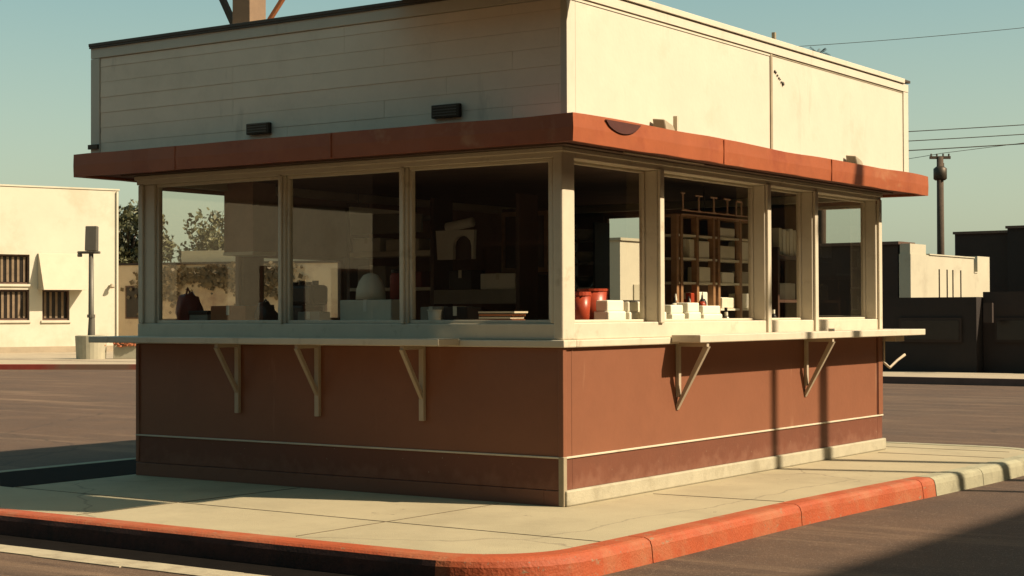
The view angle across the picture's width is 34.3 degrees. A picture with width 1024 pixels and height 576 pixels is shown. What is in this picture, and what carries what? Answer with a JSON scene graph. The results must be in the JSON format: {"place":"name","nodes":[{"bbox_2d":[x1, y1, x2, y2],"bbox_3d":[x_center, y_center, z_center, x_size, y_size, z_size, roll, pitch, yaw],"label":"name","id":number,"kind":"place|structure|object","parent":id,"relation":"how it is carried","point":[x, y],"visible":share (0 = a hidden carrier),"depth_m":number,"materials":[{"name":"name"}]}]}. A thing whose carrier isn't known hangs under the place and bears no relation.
{"place":"outdoors","nodes":[
{"label":"outdoors","id":0,"kind":"place"},
{"bbox_2d":[0,351,135,363],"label":"pavement","id":1,"kind":"structure","parent":0,"point":[109,354],"depth_m":51.47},
{"bbox_2d":[0,184,119,352],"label":"cream building","id":2,"kind":"structure","parent":1,"relation":"on","point":[44,277],"depth_m":63.05,"materials":[{"name":"paint"}]},
{"bbox_2d":[0,254,28,283],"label":"window","id":3,"kind":"structure","parent":2,"relation":"in","point":[14,268],"depth_m":62.40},
{"bbox_2d":[0,290,28,319],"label":"window","id":4,"kind":"structure","parent":2,"relation":"in","point":[14,304],"depth_m":62.40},
{"bbox_2d":[42,290,68,319],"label":"window","id":5,"kind":"structure","parent":2,"relation":"in","point":[55,303],"depth_m":63.30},
{"bbox_2d":[105,343,137,358],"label":"planter wall","id":6,"kind":"structure","parent":1,"relation":"on","point":[124,350],"depth_m":52.95,"materials":[{"name":"concrete"}]},
{"bbox_2d":[118,199,176,262],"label":"broadleaf tree","id":7,"kind":"object","parent":1,"relation":"on","point":[128,240],"visible":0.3,"depth_m":74.79,"materials":[{"name":"green plant"}]},
{"bbox_2d":[172,207,223,261],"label":"broadleaf tree","id":8,"kind":"object","parent":1,"relation":"on","point":[207,242],"visible":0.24,"depth_m":75.38,"materials":[{"name":"green plant"}]},
{"bbox_2d":[118,250,337,335],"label":"building","id":9,"kind":"structure","parent":1,"relation":"on","point":[207,278],"depth_m":70.85,"materials":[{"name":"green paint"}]},
{"bbox_2d":[125,286,137,318],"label":"window","id":10,"kind":"structure","parent":9,"relation":"in","point":[131,304],"depth_m":71.78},
{"bbox_2d":[321,304,326,311],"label":"window","id":11,"kind":"structure","parent":9,"relation":"in","point":[324,306],"depth_m":69.29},
{"bbox_2d":[610,237,639,299],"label":"garage","id":12,"kind":"structure","parent":1,"relation":"on","point":[624,268],"depth_m":46.38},
{"bbox_2d":[633,285,639,299],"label":"door","id":13,"kind":"structure","parent":12,"relation":"in","point":[636,289],"depth_m":46.82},
{"bbox_2d":[0,370,1023,575],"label":"road","id":14,"kind":"structure","parent":0,"point":[53,417],"depth_m":13.63,"materials":[{"name":"asphalt"}]},
{"bbox_2d":[0,364,135,369],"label":"red far kerb","id":15,"kind":"structure","parent":14,"relation":"on","point":[67,366],"depth_m":47.19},
{"bbox_2d":[0,544,264,575],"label":"road edge strip","id":16,"kind":"object","parent":14,"relation":"on","point":[110,561],"visible":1,"depth_m":10.35,"materials":[{"name":"concrete"}]},
{"bbox_2d":[0,534,361,575],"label":"gutter","id":17,"kind":"object","parent":14,"relation":"on","point":[158,557],"depth_m":10.57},
{"bbox_2d":[0,477,935,575],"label":"red kerb","id":18,"kind":"structure","parent":14,"relation":"on","point":[605,557],"depth_m":10.56,"materials":[{"name":"paint"}]},
{"bbox_2d":[0,442,1023,495],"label":"kerb","id":19,"kind":"structure","parent":14,"relation":"on","point":[971,476],"depth_m":14.96,"materials":[{"name":"concrete"}]},
{"bbox_2d":[4,359,1023,385],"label":"kerb","id":20,"kind":"structure","parent":14,"relation":"on","point":[953,381],"depth_m":35.26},
{"bbox_2d":[811,47,829,243],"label":"utility pole","id":21,"kind":"object","parent":14,"relation":"on","point":[821,226],"visible":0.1,"depth_m":59.70,"materials":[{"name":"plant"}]},
{"bbox_2d":[818,241,914,315],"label":"shop building","id":22,"kind":"structure","parent":14,"relation":"on","point":[839,268],"depth_m":49.11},
{"bbox_2d":[929,154,950,254],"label":"utility pole","id":23,"kind":"object","parent":14,"relation":"on","point":[939,173],"visible":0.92,"depth_m":59.86,"materials":[{"name":"brown wood"}]},
{"bbox_2d":[940,143,1020,153],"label":"wire","id":24,"kind":"object","parent":23,"relation":"attached to","point":[981,148],"visible":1,"depth_m":59.90,"materials":[{"name":"metal"}]},
{"bbox_2d":[899,243,989,297],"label":"cream block","id":25,"kind":"structure","parent":14,"relation":"on","point":[922,273],"depth_m":49.85,"materials":[{"name":"paint"}]},
{"bbox_2d":[953,230,1007,291],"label":"shop building","id":26,"kind":"structure","parent":14,"relation":"on","point":[992,246],"depth_m":56.85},
{"bbox_2d":[1005,225,1023,291],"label":"shop building","id":27,"kind":"structure","parent":14,"relation":"on","point":[1015,238],"depth_m":55.88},
{"bbox_2d":[0,443,1023,553],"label":"sidewalk","id":28,"kind":"structure","parent":0,"point":[609,519],"depth_m":12.09,"materials":[{"name":"concrete"}]},
{"bbox_2d":[0,459,136,486],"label":"asphalt apron","id":29,"kind":"object","parent":28,"relation":"on","point":[61,474],"visible":0.18,"depth_m":14.64,"materials":[{"name":"asphalt"}]},
{"bbox_2d":[73,0,927,506],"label":"food stand","id":30,"kind":"object","parent":28,"relation":"on","point":[583,114],"visible":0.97,"depth_m":13.47,"materials":[{"name":"brown paint"}]},
{"bbox_2d":[175,287,203,319],"bbox_3d":[-2.869,0.205,14.775,0.249,0.426,0.245,-1,-1,35],"label":"bag","id":31,"kind":"object","parent":30,"relation":"on","point":[186,302],"visible":0.59,"depth_m":14.70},
{"bbox_2d":[188,311,210,319],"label":"box","id":32,"kind":"object","parent":30,"relation":"on","point":[200,315],"visible":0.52,"depth_m":14.56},
{"bbox_2d":[162,187,240,319],"bbox_3d":[-2.853,-0.291,15.085,0.047,1.205,1.080,-1,-1,35],"label":"window","id":33,"kind":"structure","parent":30,"relation":"in","point":[171,189],"depth_m":15.49,"materials":[{"name":"beige wood"}]},
{"bbox_2d":[157,176,278,322],"bbox_3d":[-2.485,-0.306,14.068,1.446,1.210,0.047,-1,-1,35],"label":"window","id":34,"kind":"structure","parent":30,"relation":"in","point":[159,186],"depth_m":14.36,"materials":[{"name":"beige wood"}]},
{"bbox_2d":[211,305,256,319],"bbox_3d":[-2.390,0.253,14.467,0.420,0.202,0.245,-1,-1,35],"label":"box","id":35,"kind":"object","parent":30,"relation":"on","point":[234,312],"visible":0.55,"depth_m":14.34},
{"bbox_2d":[223,182,275,256],"bbox_3d":[-2.411,-0.627,15.283,0.370,0.660,0.310,-1,-1,35],"label":"hanging cabinet","id":36,"kind":"object","parent":30,"relation":"hanging from","point":[249,219],"visible":0.96,"depth_m":15.17,"materials":[{"name":"wood"}]},
{"bbox_2d":[219,0,284,23],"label":"rooftop sign mast","id":37,"kind":"object","parent":30,"relation":"on","point":[248,10],"visible":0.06,"depth_m":15.42,"materials":[{"name":"paint"}]},
{"bbox_2d":[254,299,277,319],"bbox_3d":[-2.112,0.255,14.248,0.218,0.324,0.190,-1,-1,35],"label":"bag","id":38,"kind":"object","parent":30,"relation":"on","point":[264,310],"visible":0.56,"depth_m":14.19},
{"bbox_2d":[263,255,342,319],"bbox_3d":[-2.054,0.006,16.237,0.047,0.640,1.190,-1,-1,35],"label":"window","id":39,"kind":"structure","parent":30,"relation":"in","point":[340,259],"depth_m":16.65,"materials":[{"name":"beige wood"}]},
{"bbox_2d":[293,281,327,319],"bbox_3d":[-1.759,0.143,14.009,0.360,0.405,0.260,-1,-1,35],"label":"coffee machine","id":40,"kind":"object","parent":30,"relation":"on","point":[311,296],"visible":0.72,"depth_m":13.90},
{"bbox_2d":[298,311,329,319],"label":"box","id":41,"kind":"object","parent":30,"relation":"on","point":[313,315],"visible":0.56,"depth_m":13.68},
{"bbox_2d":[287,168,400,322],"bbox_3d":[-1.336,-0.322,13.276,1.196,1.210,0.047,-1,-1,35],"label":"window","id":42,"kind":"structure","parent":30,"relation":"in","point":[289,178],"depth_m":13.57,"materials":[{"name":"beige wood"}]},
{"bbox_2d":[340,299,399,319],"bbox_3d":[-1.127,0.216,13.621,0.540,0.242,0.245,-1,-1,35],"label":"box","id":43,"kind":"object","parent":30,"relation":"on","point":[366,309],"visible":0.56,"depth_m":13.50,"materials":[{"name":"white paper"}]},
{"bbox_2d":[356,273,385,299],"bbox_3d":[-1.161,-0.013,13.647,0.250,0.215,0.250,-1,-1,35],"label":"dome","id":44,"kind":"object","parent":43,"relation":"on","point":[370,286],"visible":0.99,"depth_m":13.56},
{"bbox_2d":[390,270,399,298],"bbox_3d":[-0.941,-0.028,13.544,0.107,0.240,0.110,-1,-1,35],"label":"jar","id":45,"kind":"object","parent":43,"relation":"on","point":[394,286],"visible":0.66,"depth_m":13.49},
{"bbox_2d":[349,184,422,234],"bbox_3d":[-1.198,-0.740,15.714,0.870,0.450,0.034,-1,-1,35],"label":"menu board","id":46,"kind":"object","parent":30,"relation":"hanging from","point":[363,221],"visible":0.96,"depth_m":15.76,"materials":[{"name":"black paper"}]},
{"bbox_2d":[421,306,447,319],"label":"box","id":47,"kind":"object","parent":30,"relation":"on","point":[424,313],"visible":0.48,"depth_m":13.19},
{"bbox_2d":[427,310,441,319],"bbox_3d":[-0.605,0.247,12.969,0.120,0.156,0.120,-1,-1,35],"label":"cup","id":48,"kind":"object","parent":30,"relation":"on","point":[434,314],"visible":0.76,"depth_m":12.93,"materials":[{"name":"white paper"}]},
{"bbox_2d":[346,193,537,319],"bbox_3d":[-0.680,0.372,15.631,2.030,2.420,0.300,-1,-1,35],"label":"shelf","id":49,"kind":"object","parent":30,"relation":"on","point":[523,296],"visible":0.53,"depth_m":15.29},
{"bbox_2d":[353,238,392,251],"bbox_3d":[-1.341,-0.413,16.072,0.340,0.137,0.225,-1,-1,35],"label":"box","id":50,"kind":"object","parent":49,"relation":"on","point":[369,244],"visible":0.77,"depth_m":15.96,"materials":[{"name":"cardboard"}]},
{"bbox_2d":[358,266,398,287],"bbox_3d":[-1.286,-0.107,16.030,0.350,0.212,0.225,-1,-1,35],"label":"box","id":51,"kind":"object","parent":49,"relation":"on","point":[383,273],"visible":0.56,"depth_m":15.90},
{"bbox_2d":[386,238,429,250],"bbox_3d":[-0.979,-0.409,15.822,0.400,0.117,0.225,-1,-1,35],"label":"box","id":52,"kind":"object","parent":49,"relation":"on","point":[420,244],"visible":0.42,"depth_m":15.75,"materials":[{"name":"cardboard"}]},
{"bbox_2d":[415,271,429,286],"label":"box","id":53,"kind":"object","parent":49,"relation":"on","point":[422,278],"visible":0.27,"depth_m":15.63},
{"bbox_2d":[449,270,484,289],"bbox_3d":[-0.418,-0.074,15.431,0.260,0.182,0.225,-1,-1,35],"label":"box","id":54,"kind":"object","parent":49,"relation":"on","point":[464,279],"visible":0.9,"depth_m":15.34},
{"bbox_2d":[481,273,515,288],"bbox_3d":[-0.068,-0.062,15.190,0.390,0.147,0.225,-1,-1,35],"label":"box","id":55,"kind":"object","parent":49,"relation":"on","point":[499,281],"visible":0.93,"depth_m":15.09,"materials":[{"name":"cardboard"}]},
{"bbox_2d":[436,217,476,259],"bbox_3d":[-0.517,-0.456,15.347,0.440,0.385,0.090,-1,-1,35],"label":"towel dispenser","id":56,"kind":"object","parent":30,"relation":"attached to","point":[454,241],"visible":1,"depth_m":15.34,"materials":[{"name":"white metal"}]},
{"bbox_2d":[444,306,480,319],"bbox_3d":[-0.391,0.235,13.112,0.230,0.182,0.205,-1,-1,35],"label":"box","id":57,"kind":"object","parent":30,"relation":"on","point":[461,313],"visible":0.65,"depth_m":13.03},
{"bbox_2d":[409,158,549,322],"bbox_3d":[-0.241,-0.338,12.521,1.316,1.210,0.047,-1,-1,35],"label":"window","id":58,"kind":"structure","parent":30,"relation":"in","point":[412,170],"depth_m":12.73,"materials":[{"name":"beige wood"}]},
{"bbox_2d":[478,311,527,319],"bbox_3d":[-0.077,0.251,12.823,0.347,0.140,0.200,-1,-1,32],"label":"newspaper stack","id":59,"kind":"object","parent":30,"relation":"on","point":[513,318],"visible":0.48,"depth_m":12.74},
{"bbox_2d":[501,207,548,275],"bbox_3d":[0.170,-0.425,15.410,0.540,0.620,0.235,-1,-1,35],"label":"wall cabinet","id":60,"kind":"object","parent":30,"relation":"attached to","point":[508,230],"depth_m":15.41,"materials":[{"name":"brown wood"}]},
{"bbox_2d":[501,212,515,272],"bbox_3d":[0.002,-0.424,15.405,0.240,0.560,0.035,-1,-1,35],"label":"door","id":61,"kind":"structure","parent":60,"relation":"in","point":[505,214],"depth_m":15.46,"materials":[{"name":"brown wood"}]},
{"bbox_2d":[538,210,548,271],"bbox_3d":[0.225,-0.427,15.251,0.240,0.560,0.035,-1,-1,35],"label":"door","id":62,"kind":"structure","parent":60,"relation":"in","point":[546,262],"depth_m":15.19,"materials":[{"name":"brown wood"}]},
{"bbox_2d":[575,292,591,319],"bbox_3d":[0.540,0.175,12.921,0.158,0.290,0.160,-1,-1,35],"label":"cup","id":63,"kind":"object","parent":30,"relation":"on","point":[582,305],"visible":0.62,"depth_m":12.86,"materials":[{"name":"red plastic"}]},
{"bbox_2d":[574,222,609,299],"bbox_3d":[0.789,0.459,17.751,0.424,2.300,0.300,-1,-1,35],"label":"steel rack","id":64,"kind":"object","parent":30,"relation":"on","point":[600,241],"visible":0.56,"depth_m":17.64,"materials":[{"name":"grey metal"}]},
{"bbox_2d":[575,276,592,286],"bbox_3d":[0.787,-0.066,17.759,0.268,0.118,0.268,-1,-1,35],"label":"bowl","id":65,"kind":"object","parent":64,"relation":"on","point":[584,281],"visible":0.74,"depth_m":17.67,"materials":[{"name":"metal"}]},
{"bbox_2d":[577,289,608,319],"bbox_3d":[0.652,0.166,13.366,0.260,0.320,0.260,-1,-1,35],"label":"bucket","id":66,"kind":"object","parent":30,"relation":"on","point":[599,294],"visible":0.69,"depth_m":13.26,"materials":[{"name":"red plastic"}]},
{"bbox_2d":[574,161,645,322],"bbox_3d":[0.699,-0.340,12.769,0.047,1.205,1.220,-1,-1,35],"label":"window","id":67,"kind":"structure","parent":30,"relation":"in","point":[641,173],"depth_m":13.25,"materials":[{"name":"beige wood"}]},
{"bbox_2d":[594,300,625,319],"bbox_3d":[0.773,0.209,13.118,0.140,0.225,0.266,-1,-1,35],"label":"napkin pack","id":68,"kind":"object","parent":30,"relation":"on","point":[609,309],"visible":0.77,"depth_m":13.03,"materials":[{"name":"white paper"}]},
{"bbox_2d":[623,300,639,301],"bbox_3d":[1.032,0.218,13.875,0.240,0.230,0.338,-2,-2,62],"label":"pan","id":69,"kind":"object","parent":30,"relation":"on","point":[631,300],"visible":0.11,"depth_m":13.74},
{"bbox_2d":[623,302,639,318],"bbox_3d":[0.955,0.218,13.382,0.140,0.215,0.286,-1,-1,33],"label":"napkin pack","id":70,"kind":"object","parent":30,"relation":"on","point":[631,310],"visible":0.45,"depth_m":13.28,"materials":[{"name":"white paper"}]},
{"bbox_2d":[605,212,683,222],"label":"window","id":71,"kind":"structure","parent":30,"relation":"in","point":[607,218],"depth_m":18.64,"materials":[{"name":"beige wood"}]},
{"bbox_2d":[665,305,684,318],"bbox_3d":[1.338,0.237,13.937,0.140,0.190,0.216,-1,-1,36],"label":"napkin pack","id":72,"kind":"object","parent":30,"relation":"on","point":[674,311],"visible":0.57,"depth_m":13.86,"materials":[{"name":"white paper"}]},
{"bbox_2d":[677,303,700,318],"bbox_3d":[1.500,0.230,14.172,0.140,0.210,0.246,-1,-1,31],"label":"napkin pack","id":73,"kind":"object","parent":30,"relation":"on","point":[690,310],"visible":0.58,"depth_m":14.09,"materials":[{"name":"white paper"}]},
{"bbox_2d":[699,295,705,305],"bbox_3d":[1.693,0.204,14.786,0.070,0.280,0.070,-1,-1,35],"label":"squeeze bottle","id":74,"kind":"object","parent":30,"relation":"on","point":[701,302],"visible":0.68,"depth_m":14.77,"materials":[{"name":"red plastic"}]},
{"bbox_2d":[664,213,748,317],"bbox_3d":[1.849,0.457,15.598,0.230,2.230,1.644,-1,-1,35],"label":"display cabinet","id":75,"kind":"object","parent":30,"relation":"on","point":[678,228],"visible":0.25,"depth_m":15.45,"materials":[{"name":"brown wood"}]},
{"bbox_2d":[683,239,693,257],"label":"box","id":76,"kind":"object","parent":75,"relation":"on","point":[688,248],"visible":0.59,"depth_m":15.15,"materials":[{"name":"cardboard"}]},
{"bbox_2d":[683,293,694,302],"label":"box","id":77,"kind":"object","parent":75,"relation":"on","point":[690,295],"visible":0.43,"depth_m":15.14,"materials":[{"name":"cardboard"}]},
{"bbox_2d":[688,292,706,301],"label":"box","id":78,"kind":"object","parent":75,"relation":"on","point":[705,295],"visible":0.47,"depth_m":15.35,"materials":[{"name":"cardboard"}]},
{"bbox_2d":[688,267,709,281],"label":"box","id":79,"kind":"object","parent":75,"relation":"on","point":[704,274],"visible":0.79,"depth_m":15.33,"materials":[{"name":"cardboard"}]},
{"bbox_2d":[699,241,708,258],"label":"box","id":80,"kind":"object","parent":75,"relation":"on","point":[704,249],"visible":0.54,"depth_m":15.35,"materials":[{"name":"cardboard"}]},
{"bbox_2d":[681,187,747,220],"bbox_3d":[1.971,-0.782,15.475,0.017,0.276,1.630,-1,-1,35],"label":"letter sign","id":81,"kind":"object","parent":75,"relation":"attached to","point":[703,196],"visible":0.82,"depth_m":15.29,"materials":[{"name":"orange metal"}]},
{"bbox_2d":[720,272,733,282],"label":"box","id":82,"kind":"object","parent":75,"relation":"on","point":[726,277],"visible":0.73,"depth_m":15.71,"materials":[{"name":"cardboard"}]},
{"bbox_2d":[720,246,734,259],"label":"box","id":83,"kind":"object","parent":75,"relation":"on","point":[727,252],"visible":0.63,"depth_m":15.74,"materials":[{"name":"cardboard"}]},
{"bbox_2d":[720,228,734,237],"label":"box","id":84,"kind":"object","parent":75,"relation":"on","point":[728,232],"visible":0.62,"depth_m":15.74,"materials":[{"name":"cardboard"}]},
{"bbox_2d":[721,297,733,307],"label":"box","id":85,"kind":"object","parent":75,"relation":"on","point":[727,302],"visible":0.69,"depth_m":15.72,"materials":[{"name":"cardboard"}]},
{"bbox_2d":[728,241,747,260],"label":"box","id":86,"kind":"object","parent":75,"relation":"on","point":[744,251],"visible":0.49,"depth_m":16.03,"materials":[{"name":"cardboard"}]},
{"bbox_2d":[729,293,748,307],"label":"box","id":87,"kind":"object","parent":75,"relation":"on","point":[744,300],"visible":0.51,"depth_m":16.00,"materials":[{"name":"cardboard"}]},
{"bbox_2d":[730,272,747,283],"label":"box","id":88,"kind":"object","parent":75,"relation":"on","point":[744,277],"visible":0.45,"depth_m":16.02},
{"bbox_2d":[664,174,753,320],"bbox_3d":[1.616,-0.323,14.099,0.047,1.205,1.850,-1,-1,35],"label":"window","id":89,"kind":"structure","parent":30,"relation":"in","point":[750,188],"depth_m":14.83,"materials":[{"name":"beige wood"}]},
{"bbox_2d":[699,306,721,318],"bbox_3d":[1.690,0.246,14.447,0.140,0.185,0.336,-1,-1,36],"label":"napkin pack","id":90,"kind":"object","parent":30,"relation":"on","point":[709,312],"visible":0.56,"depth_m":14.38,"materials":[{"name":"white paper"}]},
{"bbox_2d":[771,247,796,317],"bbox_3d":[2.773,0.591,17.085,0.260,2.000,0.700,-1,-1,35],"label":"ledge rack","id":91,"kind":"object","parent":30,"relation":"on","point":[789,276],"visible":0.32,"depth_m":16.93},
{"bbox_2d":[771,228,781,254],"bbox_3d":[2.656,-0.471,16.937,0.180,0.280,0.060,-1,-1,35],"label":"booklet","id":92,"kind":"object","parent":91,"relation":"on","point":[776,237],"visible":0.54,"depth_m":16.89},
{"bbox_2d":[782,229,785,254],"bbox_3d":[2.707,-0.464,17.011,0.180,0.268,0.070,-1,-1,35],"label":"booklet","id":93,"kind":"object","parent":91,"relation":"on","point":[783,241],"visible":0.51,"depth_m":16.95,"materials":[{"name":"white paper"}]},
{"bbox_2d":[780,283,794,299],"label":"box","id":94,"kind":"object","parent":91,"relation":"on","point":[787,291],"visible":0.6,"depth_m":17.05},
{"bbox_2d":[786,231,788,255],"bbox_3d":[2.752,-0.457,17.077,0.180,0.256,0.060,-1,-1,35],"label":"booklet","id":95,"kind":"object","parent":91,"relation":"on","point":[787,242],"visible":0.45,"depth_m":17.02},
{"bbox_2d":[785,229,792,255],"bbox_3d":[2.803,-0.468,17.151,0.180,0.280,0.070,-1,-1,35],"label":"booklet","id":96,"kind":"object","parent":91,"relation":"on","point":[790,242],"visible":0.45,"depth_m":17.09,"materials":[{"name":"white paper"}]},
{"bbox_2d":[793,230,795,255],"bbox_3d":[2.849,-0.461,17.217,0.180,0.268,0.060,-1,-1,35],"label":"booklet","id":97,"kind":"object","parent":91,"relation":"on","point":[794,242],"visible":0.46,"depth_m":17.16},
{"bbox_2d":[771,188,801,319],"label":"window","id":98,"kind":"structure","parent":30,"relation":"in","point":[798,194],"depth_m":15.67,"materials":[{"name":"beige wood"}]},
{"bbox_2d":[818,205,860,316],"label":"window","id":99,"kind":"structure","parent":30,"relation":"in","point":[846,206],"depth_m":17.16,"materials":[{"name":"beige glass"}]},
{"bbox_2d":[818,195,865,319],"bbox_3d":[3.180,-0.294,16.367,0.047,1.205,1.440,-1,-1,35],"label":"window","id":100,"kind":"structure","parent":30,"relation":"in","point":[862,203],"depth_m":16.94,"materials":[{"name":"beige glass"}]},
{"bbox_2d":[16,446,1001,541],"bbox_3d":[0.040,1.624,14.720,6.380,0.003,8.585,-1,-1,35],"label":"sidewalk joint","id":101,"kind":"object","parent":28,"relation":"on","point":[423,515],"visible":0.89,"depth_m":11.99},
{"bbox_2d":[0,356,1023,378],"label":"pavement","id":102,"kind":"structure","parent":0,"point":[957,375],"depth_m":37.69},
{"bbox_2d":[75,335,106,358],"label":"round planter","id":103,"kind":"object","parent":102,"relation":"on","point":[85,349],"visible":0.7,"depth_m":52.57,"materials":[{"name":"concrete"}]},
{"bbox_2d":[77,226,100,334],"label":"street lamp","id":104,"kind":"object","parent":103,"relation":"in","point":[91,239],"visible":0.98,"depth_m":52.93,"materials":[{"name":"grey metal"}]},
{"bbox_2d":[846,297,983,372],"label":"shop building","id":105,"kind":"structure","parent":102,"relation":"on","point":[951,340],"depth_m":38.84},
{"bbox_2d":[899,318,961,341],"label":"window","id":106,"kind":"structure","parent":105,"relation":"in","point":[936,329],"depth_m":38.81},
{"bbox_2d":[983,291,1023,373],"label":"shop building","id":107,"kind":"structure","parent":102,"relation":"on","point":[1003,342],"depth_m":38.31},
{"bbox_2d":[983,303,993,322],"bbox_3d":[10.883,0.565,37.939,0.200,0.450,0.100,-1,-1,35],"label":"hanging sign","id":108,"kind":"object","parent":107,"relation":"attached to","point":[988,313],"visible":1,"depth_m":37.90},
{"bbox_2d":[994,318,1023,342],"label":"window","id":109,"kind":"structure","parent":107,"relation":"in","point":[1005,329],"depth_m":38.21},
{"bbox_2d":[0,0,1023,261],"label":"sky","id":110,"kind":"structure","parent":0,"point":[969,80],"materials":[{"name":"blue"}]},
{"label":"utility pole","id":111,"kind":"object","parent":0,"visible":0},
{"bbox_2d":[799,27,1023,46],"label":"wire","id":112,"kind":"object","parent":111,"relation":"attached to","point":[916,37],"visible":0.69,"depth_m":69.99,"materials":[{"name":"metal"}]},
{"bbox_2d":[908,124,1023,131],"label":"wire","id":113,"kind":"object","parent":111,"relation":"attached to","point":[964,128],"visible":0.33,"depth_m":69.99,"materials":[{"name":"metal"}]},
{"bbox_2d":[909,143,1023,150],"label":"wire","id":114,"kind":"object","parent":111,"relation":"attached to","point":[963,147],"visible":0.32,"depth_m":69.98,"materials":[{"name":"metal"}]},
{"bbox_2d":[911,134,1023,140],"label":"wire","id":115,"kind":"object","parent":111,"relation":"attached to","point":[967,137],"visible":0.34,"depth_m":69.98,"materials":[{"name":"metal"}]}
]}

